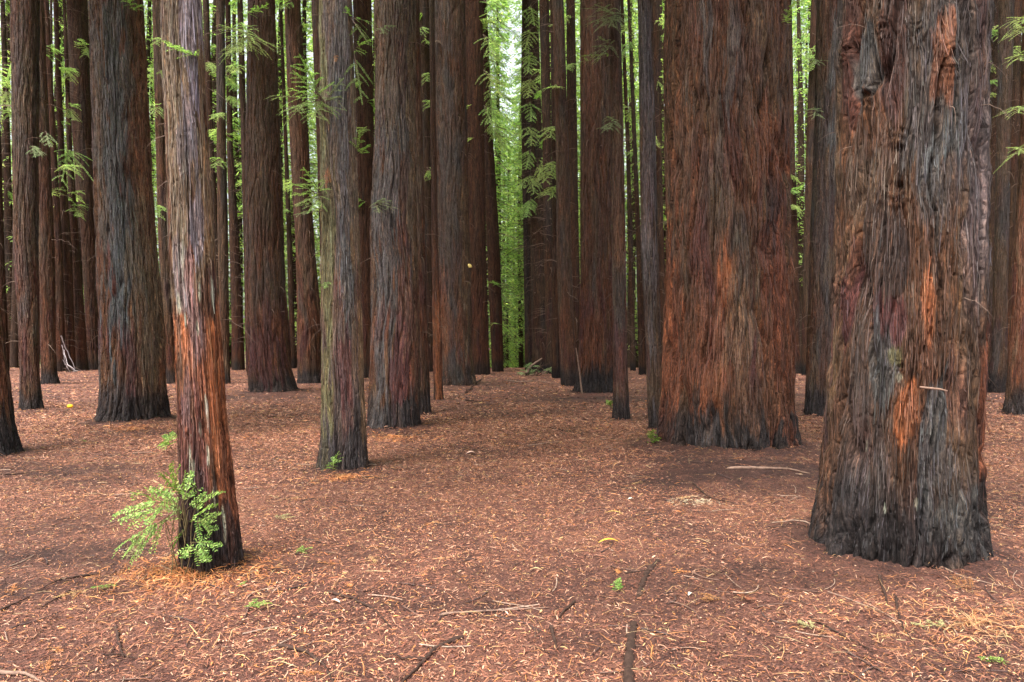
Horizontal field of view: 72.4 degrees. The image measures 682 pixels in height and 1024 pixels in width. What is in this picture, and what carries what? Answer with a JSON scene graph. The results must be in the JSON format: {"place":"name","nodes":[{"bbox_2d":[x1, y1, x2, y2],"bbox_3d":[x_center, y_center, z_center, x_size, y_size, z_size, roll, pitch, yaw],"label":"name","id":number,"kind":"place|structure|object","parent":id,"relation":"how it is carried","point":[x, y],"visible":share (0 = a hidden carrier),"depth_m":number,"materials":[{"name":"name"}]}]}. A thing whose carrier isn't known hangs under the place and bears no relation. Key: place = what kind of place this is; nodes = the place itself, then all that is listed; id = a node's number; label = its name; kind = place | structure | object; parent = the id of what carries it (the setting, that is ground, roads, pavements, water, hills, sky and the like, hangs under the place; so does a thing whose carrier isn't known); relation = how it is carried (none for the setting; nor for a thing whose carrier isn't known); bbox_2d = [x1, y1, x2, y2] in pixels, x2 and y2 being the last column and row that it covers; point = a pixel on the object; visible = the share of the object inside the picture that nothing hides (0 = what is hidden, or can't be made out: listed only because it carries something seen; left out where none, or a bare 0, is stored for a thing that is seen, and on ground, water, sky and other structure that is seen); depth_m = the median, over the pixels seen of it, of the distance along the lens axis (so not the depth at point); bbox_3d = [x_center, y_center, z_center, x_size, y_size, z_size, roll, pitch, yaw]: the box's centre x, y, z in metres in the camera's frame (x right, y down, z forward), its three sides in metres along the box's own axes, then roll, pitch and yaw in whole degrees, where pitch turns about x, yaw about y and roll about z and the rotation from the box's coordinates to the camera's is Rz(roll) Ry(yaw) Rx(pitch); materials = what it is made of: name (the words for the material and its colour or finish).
{"place":"outdoors","nodes":[
{"label":"outdoors","id":0,"kind":"place"},
{"bbox_2d":[0,0,1021,347],"label":"sky","id":1,"kind":"structure","parent":0,"point":[513,61],"materials":[{"name":"white"}]},
{"bbox_2d":[0,348,1023,681],"bbox_3d":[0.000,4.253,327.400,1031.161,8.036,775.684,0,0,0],"label":"ground","id":2,"kind":"structure","parent":0,"point":[808,546],"depth_m":4.48,"materials":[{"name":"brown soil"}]},
{"bbox_2d":[0,3,10,369],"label":"redwood tree","id":3,"kind":"object","parent":2,"relation":"on","point":[3,301],"visible":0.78,"depth_m":40.77,"materials":[{"name":"brown plant"}]},
{"bbox_2d":[0,0,12,360],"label":"redwood tree","id":4,"kind":"object","parent":2,"relation":"on","point":[8,194],"visible":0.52,"depth_m":46.94,"materials":[{"name":"brown plant"}]},
{"bbox_2d":[0,0,12,291],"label":"conifer tree","id":5,"kind":"object","parent":2,"relation":"on","point":[8,55],"visible":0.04,"depth_m":48.88,"materials":[{"name":"green plant"}]},
{"bbox_2d":[0,0,18,367],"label":"redwood tree","id":6,"kind":"object","parent":2,"relation":"on","point":[14,359],"visible":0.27,"depth_m":45.90,"materials":[{"name":"brown plant"}]},
{"bbox_2d":[0,263,24,456],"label":"redwood tree","id":7,"kind":"object","parent":2,"relation":"on","point":[10,442],"visible":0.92,"depth_m":9.12,"materials":[{"name":"brown plant"}]},
{"bbox_2d":[0,669,43,681],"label":"fallen stick","id":8,"kind":"object","parent":2,"relation":"on","point":[8,672],"visible":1,"depth_m":3.14,"materials":[{"name":"beige wood"}]},
{"bbox_2d":[0,0,72,409],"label":"redwood tree","id":9,"kind":"object","parent":2,"relation":"on","point":[24,15],"visible":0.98,"depth_m":16.04,"materials":[{"name":"brown plant"}]},
{"bbox_2d":[1,0,75,383],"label":"redwood tree","id":10,"kind":"object","parent":2,"relation":"on","point":[47,307],"visible":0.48,"depth_m":26.82,"materials":[{"name":"brown plant"}]},
{"bbox_2d":[8,0,84,310],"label":"conifer tree","id":11,"kind":"object","parent":2,"relation":"on","point":[60,8],"visible":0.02,"depth_m":48.91,"materials":[{"name":"green plant"}]},
{"bbox_2d":[44,0,82,371],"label":"redwood tree","id":12,"kind":"object","parent":2,"relation":"on","point":[59,300],"visible":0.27,"depth_m":39.08,"materials":[{"name":"brown plant"}]},
{"bbox_2d":[50,0,92,370],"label":"redwood tree","id":13,"kind":"object","parent":2,"relation":"on","point":[68,274],"visible":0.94,"depth_m":39.82,"materials":[{"name":"brown plant"}]},
{"bbox_2d":[53,0,97,370],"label":"redwood tree","id":14,"kind":"object","parent":2,"relation":"on","point":[81,341],"visible":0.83,"depth_m":40.64,"materials":[{"name":"brown plant"}]},
{"bbox_2d":[66,0,98,369],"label":"redwood tree","id":15,"kind":"object","parent":2,"relation":"on","point":[82,138],"visible":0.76,"depth_m":42.14,"materials":[{"name":"brown plant"}]},
{"bbox_2d":[77,0,171,422],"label":"redwood tree","id":16,"kind":"object","parent":2,"relation":"on","point":[131,352],"visible":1,"depth_m":12.81,"materials":[{"name":"brown plant"}]},
{"bbox_2d":[144,0,158,255],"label":"conifer tree","id":17,"kind":"object","parent":2,"relation":"on","point":[149,34],"visible":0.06,"depth_m":48.00,"materials":[{"name":"green plant"}]},
{"bbox_2d":[147,0,175,383],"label":"redwood tree","id":18,"kind":"object","parent":2,"relation":"on","point":[161,206],"visible":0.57,"depth_m":27.01,"materials":[{"name":"brown plant"}]},
{"bbox_2d":[110,461,225,576],"bbox_3d":[-2.098,1.083,4.239,0.806,0.742,0.459,0,0,0],"label":"redwood sprout","id":19,"kind":"object","parent":2,"relation":"on","point":[174,501],"visible":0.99,"depth_m":4.28,"materials":[{"name":"green plant"}]},
{"bbox_2d":[36,541,345,633],"bbox_3d":[-2.070,1.445,4.348,2.093,0.133,1.658,0,0,0],"label":"orange needle drift","id":20,"kind":"object","parent":2,"relation":"on","point":[188,572],"visible":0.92,"depth_m":4.28,"materials":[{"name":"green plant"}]},
{"bbox_2d":[145,0,255,574],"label":"redwood tree","id":21,"kind":"object","parent":2,"relation":"on","point":[204,451],"visible":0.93,"depth_m":4.43,"materials":[{"name":"brown plant"}]},
{"bbox_2d":[157,0,247,333],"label":"conifer tree","id":22,"kind":"object","parent":2,"relation":"on","point":[213,42],"visible":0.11,"depth_m":48.91,"materials":[{"name":"green plant"}]},
{"bbox_2d":[202,0,235,292],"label":"redwood tree","id":23,"kind":"object","parent":2,"relation":"on","point":[206,29],"visible":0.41,"depth_m":39.10,"materials":[{"name":"brown plant"}]},
{"bbox_2d":[203,0,241,383],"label":"redwood tree","id":24,"kind":"object","parent":2,"relation":"on","point":[222,208],"visible":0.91,"depth_m":27.00,"materials":[{"name":"brown plant"}]},
{"bbox_2d":[210,0,247,366],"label":"conifer tree","id":25,"kind":"object","parent":2,"relation":"on","point":[239,167],"visible":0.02,"depth_m":56.02,"materials":[{"name":"green plant"}]},
{"bbox_2d":[212,0,246,369],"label":"redwood tree","id":26,"kind":"object","parent":2,"relation":"on","point":[238,359],"visible":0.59,"depth_m":41.41,"materials":[{"name":"brown plant"}]},
{"bbox_2d":[225,0,247,370],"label":"redwood tree","id":27,"kind":"object","parent":2,"relation":"on","point":[241,60],"visible":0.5,"depth_m":39.09,"materials":[{"name":"brown plant"}]},
{"bbox_2d":[229,1,247,367],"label":"redwood tree","id":28,"kind":"object","parent":2,"relation":"on","point":[236,169],"visible":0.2,"depth_m":51.94,"materials":[{"name":"brown plant"}]},
{"bbox_2d":[237,77,245,299],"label":"redwood tree","id":29,"kind":"object","parent":2,"relation":"on","point":[241,227],"visible":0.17,"depth_m":56.91,"materials":[{"name":"brown plant"}]},
{"bbox_2d":[213,0,298,392],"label":"redwood tree","id":30,"kind":"object","parent":2,"relation":"on","point":[268,359],"visible":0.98,"depth_m":21.40,"materials":[{"name":"brown plant"}]},
{"bbox_2d":[232,0,319,280],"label":"conifer tree","id":31,"kind":"object","parent":2,"relation":"on","point":[280,98],"visible":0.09,"depth_m":48.00,"materials":[{"name":"green plant"}]},
{"bbox_2d":[277,0,296,368],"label":"redwood tree","id":32,"kind":"object","parent":2,"relation":"on","point":[289,230],"visible":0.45,"depth_m":43.89,"materials":[{"name":"brown plant"}]},
{"bbox_2d":[275,0,321,383],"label":"redwood tree","id":33,"kind":"object","parent":2,"relation":"on","point":[309,359],"visible":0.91,"depth_m":27.19,"materials":[{"name":"brown plant"}]},
{"bbox_2d":[276,0,320,351],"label":"conifer tree","id":34,"kind":"object","parent":2,"relation":"on","point":[305,8],"visible":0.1,"depth_m":48.91,"materials":[{"name":"green plant"}]},
{"bbox_2d":[277,0,320,303],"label":"conifer tree","id":35,"kind":"object","parent":2,"relation":"on","point":[311,126],"visible":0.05,"depth_m":56.07,"materials":[{"name":"green plant"}]},
{"bbox_2d":[285,4,315,367],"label":"redwood tree","id":36,"kind":"object","parent":2,"relation":"on","point":[295,286],"visible":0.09,"depth_m":49.80,"materials":[{"name":"brown plant"}]},
{"bbox_2d":[285,8,320,299],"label":"conifer tree","id":37,"kind":"object","parent":2,"relation":"on","point":[313,156],"visible":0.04,"depth_m":60.66,"materials":[{"name":"green plant"}]},
{"bbox_2d":[276,643,333,681],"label":"fallen stick","id":38,"kind":"object","parent":2,"relation":"on","point":[299,649],"visible":0.98,"depth_m":3.35,"materials":[{"name":"brown wood"}]},
{"bbox_2d":[301,0,320,272],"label":"redwood tree","id":39,"kind":"object","parent":2,"relation":"on","point":[315,16],"visible":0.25,"depth_m":36.98,"materials":[{"name":"brown plant"}]},
{"bbox_2d":[265,0,373,470],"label":"redwood tree","id":40,"kind":"object","parent":2,"relation":"on","point":[343,423],"visible":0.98,"depth_m":8.13,"materials":[{"name":"brown plant"}]},
{"bbox_2d":[327,590,392,628],"bbox_3d":[-0.829,1.482,3.905,0.075,0.038,0.677,0,0,-44],"label":"fallen stick","id":41,"kind":"object","parent":2,"relation":"on","point":[350,597],"visible":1,"depth_m":3.99,"materials":[{"name":"brown wood"}]},
{"bbox_2d":[353,0,374,377],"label":"redwood tree","id":42,"kind":"object","parent":2,"relation":"on","point":[365,118],"visible":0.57,"depth_m":31.42,"materials":[{"name":"brown plant"}]},
{"bbox_2d":[360,0,429,428],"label":"redwood tree","id":43,"kind":"object","parent":2,"relation":"on","point":[394,385],"visible":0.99,"depth_m":12.00,"materials":[{"name":"brown plant"}]},
{"bbox_2d":[373,635,463,681],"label":"fallen stick","id":44,"kind":"object","parent":2,"relation":"on","point":[432,651],"visible":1,"depth_m":3.31,"materials":[{"name":"brown wood"}]},
{"bbox_2d":[419,0,432,371],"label":"redwood tree","id":45,"kind":"object","parent":2,"relation":"on","point":[424,52],"visible":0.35,"depth_m":38.90,"materials":[{"name":"brown plant"}]},
{"bbox_2d":[415,0,442,414],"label":"redwood tree","id":46,"kind":"object","parent":2,"relation":"on","point":[425,402],"visible":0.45,"depth_m":14.95,"materials":[{"name":"brown plant"}]},
{"bbox_2d":[424,0,446,399],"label":"redwood tree","id":47,"kind":"object","parent":2,"relation":"on","point":[437,363],"visible":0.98,"depth_m":18.86,"materials":[{"name":"brown plant"}]},
{"bbox_2d":[434,0,480,385],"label":"redwood tree","id":48,"kind":"object","parent":2,"relation":"on","point":[458,366],"visible":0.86,"depth_m":25.11,"materials":[{"name":"brown plant"}]},
{"bbox_2d":[465,0,518,374],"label":"redwood tree","id":49,"kind":"object","parent":2,"relation":"on","point":[475,44],"visible":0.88,"depth_m":35.07,"materials":[{"name":"brown plant"}]},
{"bbox_2d":[439,607,547,615],"bbox_3d":[-0.099,1.490,3.870,0.608,0.018,0.030,0,0,-9],"label":"fallen stick","id":50,"kind":"object","parent":2,"relation":"on","point":[447,613],"visible":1,"depth_m":3.86,"materials":[{"name":"brown wood"}]},
{"bbox_2d":[482,0,522,371],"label":"redwood tree","id":51,"kind":"object","parent":2,"relation":"on","point":[494,271],"visible":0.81,"depth_m":38.96,"materials":[{"name":"brown plant"}]},
{"bbox_2d":[490,132,517,367],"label":"conifer tree","id":52,"kind":"object","parent":2,"relation":"on","point":[503,309],"visible":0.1,"depth_m":79.92,"materials":[{"name":"green plant"}]},
{"bbox_2d":[486,0,522,360],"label":"conifer tree","id":53,"kind":"object","parent":2,"relation":"on","point":[511,261],"visible":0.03,"depth_m":52.91,"materials":[{"name":"green plant"}]},
{"bbox_2d":[485,0,524,347],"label":"conifer tree","id":54,"kind":"object","parent":2,"relation":"on","point":[505,330],"visible":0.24,"depth_m":48.74,"materials":[{"name":"green plant"}]},
{"bbox_2d":[487,0,523,307],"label":"conifer tree","id":55,"kind":"object","parent":2,"relation":"on","point":[504,55],"visible":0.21,"depth_m":57.03,"materials":[{"name":"green plant"}]},
{"bbox_2d":[487,1,523,367],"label":"conifer tree","id":56,"kind":"object","parent":2,"relation":"on","point":[504,343],"visible":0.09,"depth_m":69.86,"materials":[{"name":"green plant"}]},
{"bbox_2d":[0,409,1023,681],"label":"twigs","id":57,"kind":"object","parent":2,"relation":"on","point":[792,497],"visible":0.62,"depth_m":4.29,"materials":[{"name":"brown wood"}]},
{"bbox_2d":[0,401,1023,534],"bbox_3d":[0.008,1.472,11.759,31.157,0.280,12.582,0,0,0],"label":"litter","id":58,"kind":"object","parent":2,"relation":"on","point":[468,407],"visible":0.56,"depth_m":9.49,"materials":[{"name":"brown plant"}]},
{"bbox_2d":[501,66,524,367],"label":"conifer tree","id":59,"kind":"object","parent":2,"relation":"on","point":[516,253],"visible":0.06,"depth_m":73.88,"materials":[{"name":"green plant"}]},
{"bbox_2d":[3,430,1023,681],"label":"dead sprays","id":60,"kind":"object","parent":2,"relation":"on","point":[435,636],"visible":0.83,"depth_m":4.08,"materials":[{"name":"brown plant"}]},
{"bbox_2d":[498,0,531,369],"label":"redwood tree","id":61,"kind":"object","parent":2,"relation":"on","point":[527,273],"visible":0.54,"depth_m":41.28,"materials":[{"name":"brown plant"}]},
{"bbox_2d":[10,367,1022,438],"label":"distant litter","id":62,"kind":"object","parent":2,"relation":"on","point":[311,387],"visible":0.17,"depth_m":18.13,"materials":[{"name":"brown plant"}]},
{"bbox_2d":[508,103,524,367],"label":"redwood tree","id":63,"kind":"object","parent":2,"relation":"on","point":[520,331],"visible":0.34,"depth_m":69.79,"materials":[{"name":"green plant"}]},
{"bbox_2d":[498,0,550,306],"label":"conifer tree","id":64,"kind":"object","parent":2,"relation":"on","point":[515,154],"visible":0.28,"depth_m":51.95,"materials":[{"name":"green plant"}]},
{"bbox_2d":[507,0,551,371],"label":"redwood tree","id":65,"kind":"object","parent":2,"relation":"on","point":[537,280],"visible":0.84,"depth_m":39.02,"materials":[{"name":"brown plant"}]},
{"bbox_2d":[517,358,551,375],"bbox_3d":[1.212,1.294,33.836,1.986,0.967,1.214,0,0,0],"label":"branch pile","id":66,"kind":"object","parent":2,"relation":"on","point":[528,372],"visible":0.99,"depth_m":33.80,"materials":[{"name":"brown wood"}]},
{"bbox_2d":[501,1,580,352],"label":"conifer tree","id":67,"kind":"object","parent":2,"relation":"on","point":[522,263],"visible":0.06,"depth_m":55.38,"materials":[{"name":"green plant"}]},
{"bbox_2d":[522,0,566,373],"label":"redwood tree","id":68,"kind":"object","parent":2,"relation":"on","point":[544,75],"visible":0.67,"depth_m":36.32,"materials":[{"name":"brown plant"}]},
{"bbox_2d":[525,0,579,385],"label":"redwood tree","id":69,"kind":"object","parent":2,"relation":"on","point":[568,371],"visible":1,"depth_m":25.44,"materials":[{"name":"brown plant"}]},
{"bbox_2d":[526,0,580,377],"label":"redwood tree","id":70,"kind":"object","parent":2,"relation":"on","point":[555,372],"visible":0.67,"depth_m":31.46,"materials":[{"name":"brown plant"}]},
{"bbox_2d":[541,0,579,369],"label":"redwood tree","id":71,"kind":"object","parent":2,"relation":"on","point":[571,94],"visible":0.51,"depth_m":30.11,"materials":[{"name":"brown plant"}]},
{"bbox_2d":[549,0,580,265],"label":"conifer tree","id":72,"kind":"object","parent":2,"relation":"on","point":[577,58],"visible":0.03,"depth_m":50.15,"materials":[{"name":"green plant"}]},
{"bbox_2d":[564,0,580,259],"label":"conifer tree","id":73,"kind":"object","parent":2,"relation":"on","point":[577,75],"visible":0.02,"depth_m":56.01,"materials":[{"name":"green plant"}]},
{"bbox_2d":[568,0,613,392],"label":"redwood tree","id":74,"kind":"object","parent":2,"relation":"on","point":[595,353],"visible":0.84,"depth_m":20.88,"materials":[{"name":"brown plant"}]},
{"bbox_2d":[574,0,642,419],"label":"redwood tree","id":75,"kind":"object","parent":2,"relation":"on","point":[620,403],"visible":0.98,"depth_m":14.09,"materials":[{"name":"brown plant"}]},
{"bbox_2d":[620,0,638,370],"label":"redwood tree","id":76,"kind":"object","parent":2,"relation":"on","point":[628,207],"visible":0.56,"depth_m":40.50,"materials":[{"name":"brown plant"}]},
{"bbox_2d":[622,621,637,681],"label":"exposed root","id":77,"kind":"object","parent":2,"relation":"on","point":[629,664],"visible":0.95,"depth_m":3.31,"materials":[{"name":"brown wood"}]},
{"bbox_2d":[621,1,640,367],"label":"conifer tree","id":78,"kind":"object","parent":2,"relation":"on","point":[636,327],"visible":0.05,"depth_m":61.65,"materials":[{"name":"green plant"}]},
{"bbox_2d":[621,0,645,374],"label":"redwood tree","id":79,"kind":"object","parent":2,"relation":"on","point":[641,337],"visible":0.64,"depth_m":35.18,"materials":[{"name":"brown plant"}]},
{"bbox_2d":[617,0,662,428],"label":"redwood tree","id":80,"kind":"object","parent":2,"relation":"on","point":[648,224],"visible":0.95,"depth_m":11.88,"materials":[{"name":"brown plant"}]},
{"bbox_2d":[621,0,665,367],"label":"conifer tree","id":81,"kind":"object","parent":2,"relation":"on","point":[633,209],"visible":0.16,"depth_m":48.91,"materials":[{"name":"green plant"}]},
{"bbox_2d":[622,0,666,349],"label":"conifer tree","id":82,"kind":"object","parent":2,"relation":"on","point":[661,26],"visible":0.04,"depth_m":48.99,"materials":[{"name":"green plant"}]},
{"bbox_2d":[624,0,664,348],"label":"conifer tree","id":83,"kind":"object","parent":2,"relation":"on","point":[637,105],"visible":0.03,"depth_m":55.52,"materials":[{"name":"green plant"}]},
{"bbox_2d":[635,559,660,599],"bbox_3d":[0.829,1.475,4.344,0.075,0.066,0.714,0,0,22],"label":"exposed root","id":84,"kind":"object","parent":2,"relation":"on","point":[639,591],"visible":0.84,"depth_m":4.32,"materials":[{"name":"brown wood"}]},
{"bbox_2d":[630,0,666,350],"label":"redwood tree","id":85,"kind":"object","parent":2,"relation":"on","point":[657,58],"visible":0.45,"depth_m":34.06,"materials":[{"name":"brown plant"}]},
{"bbox_2d":[639,0,809,451],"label":"redwood tree","id":86,"kind":"object","parent":2,"relation":"on","point":[728,367],"visible":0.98,"depth_m":9.07,"materials":[{"name":"brown plant"}]},
{"bbox_2d":[727,466,809,473],"bbox_3d":[2.741,1.371,7.508,0.844,0.058,0.093,0,0,11],"label":"fallen stick","id":87,"kind":"object","parent":2,"relation":"on","point":[743,467],"visible":1,"depth_m":7.50,"materials":[{"name":"brown wood"}]},
{"bbox_2d":[787,0,809,373],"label":"redwood tree","id":88,"kind":"object","parent":2,"relation":"on","point":[794,236],"visible":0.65,"depth_m":36.37,"materials":[{"name":"brown plant"}]},
{"bbox_2d":[791,0,810,362],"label":"conifer tree","id":89,"kind":"object","parent":2,"relation":"on","point":[800,121],"visible":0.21,"depth_m":49.84,"materials":[{"name":"green plant"}]},
{"bbox_2d":[792,0,810,186],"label":"conifer tree","id":90,"kind":"object","parent":2,"relation":"on","point":[809,7],"visible":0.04,"depth_m":53.48,"materials":[{"name":"green plant"}]},
{"bbox_2d":[791,0,816,375],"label":"redwood tree","id":91,"kind":"object","parent":2,"relation":"on","point":[809,164],"visible":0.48,"depth_m":34.06,"materials":[{"name":"brown plant"}]},
{"bbox_2d":[796,0,837,415],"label":"redwood tree","id":92,"kind":"object","parent":2,"relation":"on","point":[822,226],"visible":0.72,"depth_m":14.68,"materials":[{"name":"brown plant"}]},
{"bbox_2d":[692,555,1023,680],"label":"straw needle drift","id":93,"kind":"object","parent":2,"relation":"on","point":[972,617],"visible":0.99,"depth_m":3.60,"materials":[{"name":"brown plant"}]},
{"bbox_2d":[808,0,1008,569],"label":"redwood tree","id":94,"kind":"object","parent":2,"relation":"on","point":[902,473],"visible":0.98,"depth_m":4.48,"materials":[{"name":"brown plant"}]},
{"bbox_2d":[987,0,998,369],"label":"redwood tree","id":95,"kind":"object","parent":2,"relation":"on","point":[994,83],"visible":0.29,"depth_m":35.09,"materials":[{"name":"brown plant"}]},
{"bbox_2d":[986,0,1020,392],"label":"redwood tree","id":96,"kind":"object","parent":2,"relation":"on","point":[997,374],"visible":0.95,"depth_m":21.85,"materials":[{"name":"brown plant"}]},
{"bbox_2d":[991,0,1021,373],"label":"redwood tree","id":97,"kind":"object","parent":2,"relation":"on","point":[1015,126],"visible":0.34,"depth_m":30.15,"materials":[{"name":"brown plant"}]},
{"bbox_2d":[992,0,1023,414],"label":"redwood tree","id":98,"kind":"object","parent":2,"relation":"on","point":[1013,403],"visible":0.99,"depth_m":15.06,"materials":[{"name":"brown plant"}]},
{"bbox_2d":[0,446,1023,681],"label":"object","id":99,"kind":"object","parent":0,"point":[485,571],"visible":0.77,"depth_m":4.09,"materials":[{"name":"brown plant"}]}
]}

